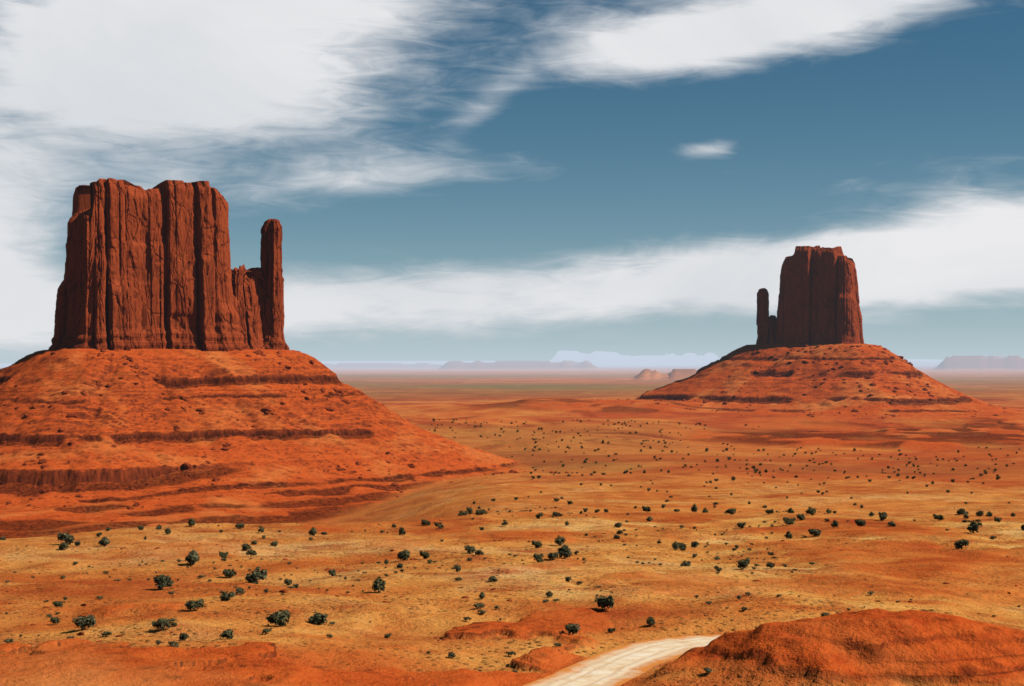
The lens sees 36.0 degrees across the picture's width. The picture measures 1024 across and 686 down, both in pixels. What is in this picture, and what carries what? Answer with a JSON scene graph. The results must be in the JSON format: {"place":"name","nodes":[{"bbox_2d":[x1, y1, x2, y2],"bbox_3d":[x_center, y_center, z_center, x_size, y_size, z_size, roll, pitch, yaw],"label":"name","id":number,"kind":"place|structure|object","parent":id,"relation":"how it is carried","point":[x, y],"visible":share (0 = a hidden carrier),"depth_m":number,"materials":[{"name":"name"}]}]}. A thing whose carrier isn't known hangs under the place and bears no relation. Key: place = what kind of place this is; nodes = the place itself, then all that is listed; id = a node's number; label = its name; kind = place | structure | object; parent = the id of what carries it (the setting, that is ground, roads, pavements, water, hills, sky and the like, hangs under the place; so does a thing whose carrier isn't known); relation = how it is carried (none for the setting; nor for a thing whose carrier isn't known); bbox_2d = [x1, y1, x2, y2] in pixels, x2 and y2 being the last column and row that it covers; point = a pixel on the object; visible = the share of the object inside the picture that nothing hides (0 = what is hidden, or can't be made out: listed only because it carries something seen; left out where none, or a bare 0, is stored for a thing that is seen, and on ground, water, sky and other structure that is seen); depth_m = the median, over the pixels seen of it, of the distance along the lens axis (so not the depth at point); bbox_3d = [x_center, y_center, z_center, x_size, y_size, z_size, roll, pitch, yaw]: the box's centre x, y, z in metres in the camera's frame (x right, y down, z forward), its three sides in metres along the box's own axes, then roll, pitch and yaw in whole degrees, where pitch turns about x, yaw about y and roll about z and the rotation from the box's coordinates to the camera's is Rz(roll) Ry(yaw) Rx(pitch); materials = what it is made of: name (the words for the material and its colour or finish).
{"place":"outdoors","nodes":[
{"label":"outdoors","id":0,"kind":"place"},
{"bbox_2d":[231,264,265,349],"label":"mitten ridge","id":1,"kind":"structure","parent":0,"point":[248,290],"depth_m":2109.01,"materials":[{"name":"brown stone"}]},
{"bbox_2d":[0,344,1023,685],"bbox_3d":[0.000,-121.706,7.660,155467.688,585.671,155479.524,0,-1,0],"label":"ground","id":2,"kind":"structure","parent":0,"point":[778,632],"depth_m":1075.21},
{"bbox_2d":[4,637,13,642],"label":"sagebrush","id":3,"kind":"object","parent":2,"relation":"on","point":[7,640],"visible":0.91,"depth_m":335.71,"materials":[{"name":"green plant"}]},
{"bbox_2d":[39,459,47,463],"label":"talus boulder","id":4,"kind":"object","parent":2,"relation":"on","point":[41,461],"visible":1,"depth_m":1701.95,"materials":[{"name":"brown stone"}]},
{"bbox_2d":[50,617,59,624],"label":"juniper shrub","id":5,"kind":"object","parent":2,"relation":"on","point":[54,620],"visible":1,"depth_m":371.06,"materials":[{"name":"green plant"}]},
{"bbox_2d":[52,601,62,607],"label":"juniper shrub","id":6,"kind":"object","parent":2,"relation":"on","point":[57,603],"visible":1,"depth_m":396.59,"materials":[{"name":"green plant"}]},
{"bbox_2d":[58,542,68,549],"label":"juniper shrub","id":7,"kind":"object","parent":2,"relation":"on","point":[63,546],"visible":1,"depth_m":632.62,"materials":[{"name":"green plant"}]},
{"bbox_2d":[57,533,74,543],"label":"juniper shrub","id":8,"kind":"object","parent":2,"relation":"on","point":[67,537],"visible":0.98,"depth_m":656.32,"materials":[{"name":"green plant"}]},
{"bbox_2d":[67,413,77,418],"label":"talus boulder","id":9,"kind":"object","parent":2,"relation":"on","point":[71,415],"visible":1,"depth_m":1809.91,"materials":[{"name":"brown stone"}]},
{"bbox_2d":[72,614,95,629],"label":"juniper shrub","id":10,"kind":"object","parent":2,"relation":"on","point":[83,622],"visible":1,"depth_m":354.29,"materials":[{"name":"green plant"}]},
{"bbox_2d":[98,536,109,546],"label":"juniper shrub","id":11,"kind":"object","parent":2,"relation":"on","point":[104,541],"visible":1,"depth_m":645.85,"materials":[{"name":"green plant"}]},
{"bbox_2d":[101,630,111,636],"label":"sagebrush","id":12,"kind":"object","parent":2,"relation":"on","point":[106,634],"visible":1,"depth_m":343.48,"materials":[{"name":"green plant"}]},
{"bbox_2d":[49,178,245,351],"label":"butte","id":13,"kind":"object","parent":2,"relation":"on","point":[148,269],"visible":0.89,"depth_m":2029.30,"materials":[{"name":"brown stone"}]},
{"bbox_2d":[151,618,172,630],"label":"juniper shrub","id":14,"kind":"object","parent":2,"relation":"on","point":[161,623],"visible":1,"depth_m":346.13,"materials":[{"name":"green plant"}]},
{"bbox_2d":[157,582,166,589],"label":"juniper shrub","id":15,"kind":"object","parent":2,"relation":"on","point":[160,586],"visible":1,"depth_m":453.41,"materials":[{"name":"green plant"}]},
{"bbox_2d":[153,574,173,589],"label":"juniper shrub","id":16,"kind":"object","parent":2,"relation":"on","point":[162,578],"visible":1,"depth_m":455.04,"materials":[{"name":"green plant"}]},
{"bbox_2d":[168,640,177,644],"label":"sagebrush","id":17,"kind":"object","parent":2,"relation":"on","point":[172,642],"visible":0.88,"depth_m":323.81,"materials":[{"name":"green plant"}]},
{"bbox_2d":[179,632,188,640],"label":"juniper shrub","id":18,"kind":"object","parent":2,"relation":"on","point":[183,636],"visible":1,"depth_m":335.57,"materials":[{"name":"green plant"}]},
{"bbox_2d":[182,462,190,468],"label":"talus boulder","id":19,"kind":"object","parent":2,"relation":"on","point":[186,465],"visible":1,"depth_m":1755.54,"materials":[{"name":"brown stone"}]},
{"bbox_2d":[184,550,199,564],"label":"juniper shrub","id":20,"kind":"object","parent":2,"relation":"on","point":[192,557],"visible":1,"depth_m":562.24,"materials":[{"name":"green plant"}]},
{"bbox_2d":[188,518,195,526],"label":"juniper shrub","id":21,"kind":"object","parent":2,"relation":"on","point":[191,521],"visible":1,"depth_m":766.41,"materials":[{"name":"green plant"}]},
{"bbox_2d":[184,598,203,610],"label":"juniper shrub","id":22,"kind":"object","parent":2,"relation":"on","point":[190,604],"visible":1,"depth_m":380.74,"materials":[{"name":"green plant"}]},
{"bbox_2d":[196,408,205,411],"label":"talus boulder","id":23,"kind":"object","parent":2,"relation":"on","point":[201,410],"visible":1,"depth_m":1891.97,"materials":[{"name":"brown stone"}]},
{"bbox_2d":[219,551,227,558],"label":"juniper shrub","id":24,"kind":"object","parent":2,"relation":"on","point":[224,555],"visible":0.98,"depth_m":594.05,"materials":[{"name":"green plant"}]},
{"bbox_2d":[219,591,234,600],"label":"juniper shrub","id":25,"kind":"object","parent":2,"relation":"on","point":[225,596],"visible":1,"depth_m":400.29,"materials":[{"name":"green plant"}]},
{"bbox_2d":[220,629,233,638],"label":"juniper shrub","id":26,"kind":"object","parent":2,"relation":"on","point":[229,633],"visible":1,"depth_m":336.34,"materials":[{"name":"green plant"}]},
{"bbox_2d":[222,569,236,577],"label":"juniper shrub","id":27,"kind":"object","parent":2,"relation":"on","point":[229,573],"visible":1,"depth_m":520.60,"materials":[{"name":"green plant"}]},
{"bbox_2d":[235,587,244,594],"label":"juniper shrub","id":28,"kind":"object","parent":2,"relation":"on","point":[240,590],"visible":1,"depth_m":414.11,"materials":[{"name":"green plant"}]},
{"bbox_2d":[235,523,244,527],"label":"juniper shrub","id":29,"kind":"object","parent":2,"relation":"on","point":[239,525],"visible":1,"depth_m":764.07,"materials":[{"name":"green plant"}]},
{"bbox_2d":[242,543,251,550],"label":"juniper shrub","id":30,"kind":"object","parent":2,"relation":"on","point":[246,546],"visible":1,"depth_m":636.71,"materials":[{"name":"green plant"}]},
{"bbox_2d":[246,549,256,554],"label":"juniper shrub","id":31,"kind":"object","parent":2,"relation":"on","point":[251,552],"visible":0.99,"depth_m":610.25,"materials":[{"name":"green plant"}]},
{"bbox_2d":[245,568,267,583],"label":"juniper shrub","id":32,"kind":"object","parent":2,"relation":"on","point":[255,576],"visible":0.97,"depth_m":494.54,"materials":[{"name":"green plant"}]},
{"bbox_2d":[253,350,262,354],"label":"talus boulder","id":33,"kind":"object","parent":2,"relation":"on","point":[259,352],"visible":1,"depth_m":2066.41,"materials":[{"name":"orange stone"}]},
{"bbox_2d":[261,407,271,411],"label":"talus boulder","id":34,"kind":"object","parent":2,"relation":"on","point":[266,409],"visible":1,"depth_m":1938.74,"materials":[{"name":"brown stone"}]},
{"bbox_2d":[262,628,272,632],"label":"sagebrush","id":35,"kind":"object","parent":2,"relation":"on","point":[266,630],"visible":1,"depth_m":350.66,"materials":[{"name":"green plant"}]},
{"bbox_2d":[270,541,277,545],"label":"juniper shrub","id":36,"kind":"object","parent":2,"relation":"on","point":[275,543],"visible":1,"depth_m":670.47,"materials":[{"name":"green plant"}]},
{"bbox_2d":[260,219,289,349],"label":"rock spire","id":37,"kind":"structure","parent":2,"relation":"on","point":[271,256],"depth_m":2125.72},
{"bbox_2d":[266,609,291,626],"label":"juniper shrub","id":38,"kind":"object","parent":2,"relation":"on","point":[278,618],"visible":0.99,"depth_m":362.35,"materials":[{"name":"green plant"}]},
{"bbox_2d":[284,579,291,585],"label":"juniper shrub","id":39,"kind":"object","parent":2,"relation":"on","point":[288,582],"visible":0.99,"depth_m":486.92,"materials":[{"name":"green plant"}]},
{"bbox_2d":[308,527,316,535],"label":"juniper shrub","id":40,"kind":"object","parent":2,"relation":"on","point":[312,531],"visible":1,"depth_m":725.65,"materials":[{"name":"green plant"}]},
{"bbox_2d":[308,611,327,623],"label":"juniper shrub","id":41,"kind":"object","parent":2,"relation":"on","point":[318,618],"visible":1,"depth_m":369.26,"materials":[{"name":"green plant"}]},
{"bbox_2d":[328,569,335,575],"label":"juniper shrub","id":42,"kind":"object","parent":2,"relation":"on","point":[332,572],"visible":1,"depth_m":518.67,"materials":[{"name":"green plant"}]},
{"bbox_2d":[372,577,385,592],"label":"juniper shrub","id":43,"kind":"object","parent":2,"relation":"on","point":[378,583],"visible":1,"depth_m":440.47,"materials":[{"name":"green plant"}]},
{"bbox_2d":[398,527,406,534],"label":"juniper shrub","id":44,"kind":"object","parent":2,"relation":"on","point":[402,531],"visible":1,"depth_m":732.82,"materials":[{"name":"green plant"}]},
{"bbox_2d":[397,549,410,560],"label":"juniper shrub","id":45,"kind":"object","parent":2,"relation":"on","point":[403,555],"visible":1,"depth_m":571.02,"materials":[{"name":"green plant"}]},
{"bbox_2d":[419,551,429,558],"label":"juniper shrub","id":46,"kind":"object","parent":2,"relation":"on","point":[425,555],"visible":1,"depth_m":575.35,"materials":[{"name":"green plant"}]},
{"bbox_2d":[420,519,430,525],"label":"juniper shrub","id":47,"kind":"object","parent":2,"relation":"on","point":[425,522],"visible":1,"depth_m":796.47,"materials":[{"name":"green plant"}]},
{"bbox_2d":[448,652,455,657],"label":"juniper shrub","id":48,"kind":"object","parent":2,"relation":"on","point":[452,655],"visible":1,"depth_m":322.96,"materials":[{"name":"green plant"}]},
{"bbox_2d":[454,564,460,571],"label":"juniper shrub","id":49,"kind":"object","parent":2,"relation":"on","point":[457,567],"visible":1,"depth_m":495.09,"materials":[{"name":"green plant"}]},
{"bbox_2d":[458,510,467,515],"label":"juniper shrub","id":50,"kind":"object","parent":2,"relation":"on","point":[461,512],"visible":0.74,"depth_m":900.20,"materials":[{"name":"green plant"}]},
{"bbox_2d":[464,545,475,553],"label":"juniper shrub","id":51,"kind":"object","parent":2,"relation":"on","point":[469,549],"visible":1,"depth_m":599.86,"materials":[{"name":"green plant"}]},
{"bbox_2d":[473,603,484,608],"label":"sagebrush","id":52,"kind":"object","parent":2,"relation":"on","point":[478,605],"visible":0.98,"depth_m":391.48,"materials":[{"name":"green plant"}]},
{"bbox_2d":[479,592,484,598],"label":"juniper shrub","id":53,"kind":"object","parent":2,"relation":"on","point":[482,595],"visible":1,"depth_m":410.66,"materials":[{"name":"green plant"}]},
{"bbox_2d":[488,576,497,581],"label":"juniper shrub","id":54,"kind":"object","parent":2,"relation":"on","point":[492,578],"visible":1,"depth_m":461.37,"materials":[{"name":"green plant"}]},
{"bbox_2d":[505,651,515,656],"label":"sagebrush","id":55,"kind":"object","parent":2,"relation":"on","point":[510,653],"visible":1,"depth_m":327.94,"materials":[{"name":"green plant"}]},
{"bbox_2d":[531,540,542,547],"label":"juniper shrub","id":56,"kind":"object","parent":2,"relation":"on","point":[537,544],"visible":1,"depth_m":639.27,"materials":[{"name":"green plant"}]},
{"bbox_2d":[533,553,543,562],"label":"juniper shrub","id":57,"kind":"object","parent":2,"relation":"on","point":[537,557],"visible":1,"depth_m":548.96,"materials":[{"name":"green plant"}]},
{"bbox_2d":[546,591,552,596],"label":"juniper shrub","id":58,"kind":"object","parent":2,"relation":"on","point":[549,594],"visible":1,"depth_m":413.50,"materials":[{"name":"green plant"}]},
{"bbox_2d":[547,552,558,559],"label":"juniper shrub","id":59,"kind":"object","parent":2,"relation":"on","point":[552,556],"visible":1,"depth_m":561.57,"materials":[{"name":"green plant"}]},
{"bbox_2d":[554,535,565,545],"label":"juniper shrub","id":60,"kind":"object","parent":2,"relation":"on","point":[559,540],"visible":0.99,"depth_m":652.74,"materials":[{"name":"green plant"}]},
{"bbox_2d":[558,544,572,558],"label":"juniper shrub","id":61,"kind":"object","parent":2,"relation":"on","point":[565,552],"visible":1,"depth_m":569.63,"materials":[{"name":"green plant"}]},
{"bbox_2d":[565,623,579,634],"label":"juniper shrub","id":62,"kind":"object","parent":2,"relation":"on","point":[572,628],"visible":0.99,"depth_m":353.23,"materials":[{"name":"green plant"}]},
{"bbox_2d":[594,595,613,610],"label":"juniper shrub","id":63,"kind":"object","parent":2,"relation":"on","point":[603,602],"visible":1,"depth_m":390.06,"materials":[{"name":"green plant"}]},
{"bbox_2d":[614,522,621,527],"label":"juniper shrub","id":64,"kind":"object","parent":2,"relation":"on","point":[618,525],"visible":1,"depth_m":772.51,"materials":[{"name":"green plant"}]},
{"bbox_2d":[642,506,650,512],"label":"juniper shrub","id":65,"kind":"object","parent":2,"relation":"on","point":[647,508],"visible":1,"depth_m":921.15,"materials":[{"name":"green plant"}]},
{"bbox_2d":[646,616,655,625],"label":"juniper shrub","id":66,"kind":"object","parent":2,"relation":"on","point":[650,621],"visible":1,"depth_m":369.76,"materials":[{"name":"green plant"}]},
{"bbox_2d":[671,541,679,548],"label":"juniper shrub","id":67,"kind":"object","parent":2,"relation":"on","point":[675,545],"visible":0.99,"depth_m":642.32,"materials":[{"name":"green plant"}]},
{"bbox_2d":[678,542,686,548],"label":"juniper shrub","id":68,"kind":"object","parent":2,"relation":"on","point":[682,544],"visible":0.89,"depth_m":643.24,"materials":[{"name":"green plant"}]},
{"bbox_2d":[680,560,690,565],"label":"juniper shrub","id":69,"kind":"object","parent":2,"relation":"on","point":[685,563],"visible":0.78,"depth_m":546.03,"materials":[{"name":"green plant"}]},
{"bbox_2d":[691,503,697,512],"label":"juniper shrub","id":70,"kind":"object","parent":2,"relation":"on","point":[694,508],"visible":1,"depth_m":917.26,"materials":[{"name":"green plant"}]},
{"bbox_2d":[691,541,698,547],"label":"juniper shrub","id":71,"kind":"object","parent":2,"relation":"on","point":[694,543],"visible":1,"depth_m":659.61,"materials":[{"name":"green plant"}]},
{"bbox_2d":[703,667,712,673],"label":"sagebrush","id":72,"kind":"object","parent":2,"relation":"on","point":[708,670],"visible":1,"depth_m":284.05,"materials":[{"name":"green plant"}]},
{"bbox_2d":[725,508,736,514],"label":"juniper shrub","id":73,"kind":"object","parent":2,"relation":"on","point":[731,511],"visible":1,"depth_m":903.89,"materials":[{"name":"green plant"}]},
{"bbox_2d":[737,522,745,528],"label":"juniper shrub","id":74,"kind":"object","parent":2,"relation":"on","point":[741,525],"visible":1,"depth_m":757.69,"materials":[{"name":"green plant"}]},
{"bbox_2d":[736,557,750,569],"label":"juniper shrub","id":75,"kind":"object","parent":2,"relation":"on","point":[743,563],"visible":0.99,"depth_m":513.35,"materials":[{"name":"green plant"}]},
{"bbox_2d":[756,288,768,343],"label":"rock spire","id":76,"kind":"structure","parent":2,"relation":"on","point":[762,305],"depth_m":3449.45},
{"bbox_2d":[765,509,773,513],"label":"juniper shrub","id":77,"kind":"object","parent":2,"relation":"on","point":[769,511],"visible":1,"depth_m":899.46,"materials":[{"name":"green plant"}]},
{"bbox_2d":[765,561,774,567],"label":"juniper shrub","id":78,"kind":"object","parent":2,"relation":"on","point":[770,564],"visible":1,"depth_m":525.68,"materials":[{"name":"green plant"}]},
{"bbox_2d":[785,531,792,538],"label":"juniper shrub","id":79,"kind":"object","parent":2,"relation":"on","point":[788,535],"visible":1,"depth_m":702.90,"materials":[{"name":"green plant"}]},
{"bbox_2d":[783,517,796,524],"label":"juniper shrub","id":80,"kind":"object","parent":2,"relation":"on","point":[789,520],"visible":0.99,"depth_m":780.10,"materials":[{"name":"green plant"}]},
{"bbox_2d":[796,514,804,519],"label":"juniper shrub","id":81,"kind":"object","parent":2,"relation":"on","point":[801,516],"visible":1,"depth_m":823.93,"materials":[{"name":"green plant"}]},
{"bbox_2d":[805,508,816,514],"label":"juniper shrub","id":82,"kind":"object","parent":2,"relation":"on","point":[812,511],"visible":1,"depth_m":876.48,"materials":[{"name":"green plant"}]},
{"bbox_2d":[808,528,820,536],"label":"juniper shrub","id":83,"kind":"object","parent":2,"relation":"on","point":[815,532],"visible":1,"depth_m":710.88,"materials":[{"name":"green plant"}]},
{"bbox_2d":[775,245,864,344],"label":"butte","id":84,"kind":"object","parent":2,"relation":"on","point":[818,300],"visible":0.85,"depth_m":3397.15,"materials":[{"name":"brown stone"}]},
{"bbox_2d":[831,520,838,526],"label":"juniper shrub","id":85,"kind":"object","parent":2,"relation":"on","point":[834,523],"visible":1,"depth_m":767.96,"materials":[{"name":"green plant"}]},
{"bbox_2d":[854,519,865,526],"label":"juniper shrub","id":86,"kind":"object","parent":2,"relation":"on","point":[860,522],"visible":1,"depth_m":765.79,"materials":[{"name":"green plant"}]},
{"bbox_2d":[878,512,886,520],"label":"juniper shrub","id":87,"kind":"object","parent":2,"relation":"on","point":[882,515],"visible":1,"depth_m":831.13,"materials":[{"name":"green plant"}]},
{"bbox_2d":[887,521,895,526],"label":"juniper shrub","id":88,"kind":"object","parent":2,"relation":"on","point":[891,523],"visible":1,"depth_m":765.37,"materials":[{"name":"green plant"}]},
{"bbox_2d":[933,514,943,520],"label":"juniper shrub","id":89,"kind":"object","parent":2,"relation":"on","point":[940,517],"visible":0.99,"depth_m":836.24,"materials":[{"name":"green plant"}]},
{"bbox_2d":[956,508,964,514],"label":"juniper shrub","id":90,"kind":"object","parent":2,"relation":"on","point":[959,511],"visible":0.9,"depth_m":927.26,"materials":[{"name":"green plant"}]},
{"bbox_2d":[954,539,968,548],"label":"juniper shrub","id":91,"kind":"object","parent":2,"relation":"on","point":[958,544],"visible":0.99,"depth_m":641.37,"materials":[{"name":"green plant"}]},
{"bbox_2d":[967,520,978,532],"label":"juniper shrub","id":92,"kind":"object","parent":2,"relation":"on","point":[973,526],"visible":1,"depth_m":713.78,"materials":[{"name":"green plant"}]},
{"bbox_2d":[975,510,982,516],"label":"juniper shrub","id":93,"kind":"object","parent":2,"relation":"on","point":[979,512],"visible":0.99,"depth_m":891.16,"materials":[{"name":"green plant"}]},
{"bbox_2d":[0,0,1023,362],"label":"sky","id":94,"kind":"structure","parent":0,"point":[443,180],"materials":[{"name":"blue"}]},
{"bbox_2d":[523,635,720,685],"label":"dirt road","id":95,"kind":"structure","parent":0,"point":[619,666],"depth_m":319.64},
{"bbox_2d":[756,315,776,343],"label":"rock formation","id":96,"kind":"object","parent":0,"point":[769,327],"depth_m":3442.82,"materials":[{"name":"brown stone"}]}
]}

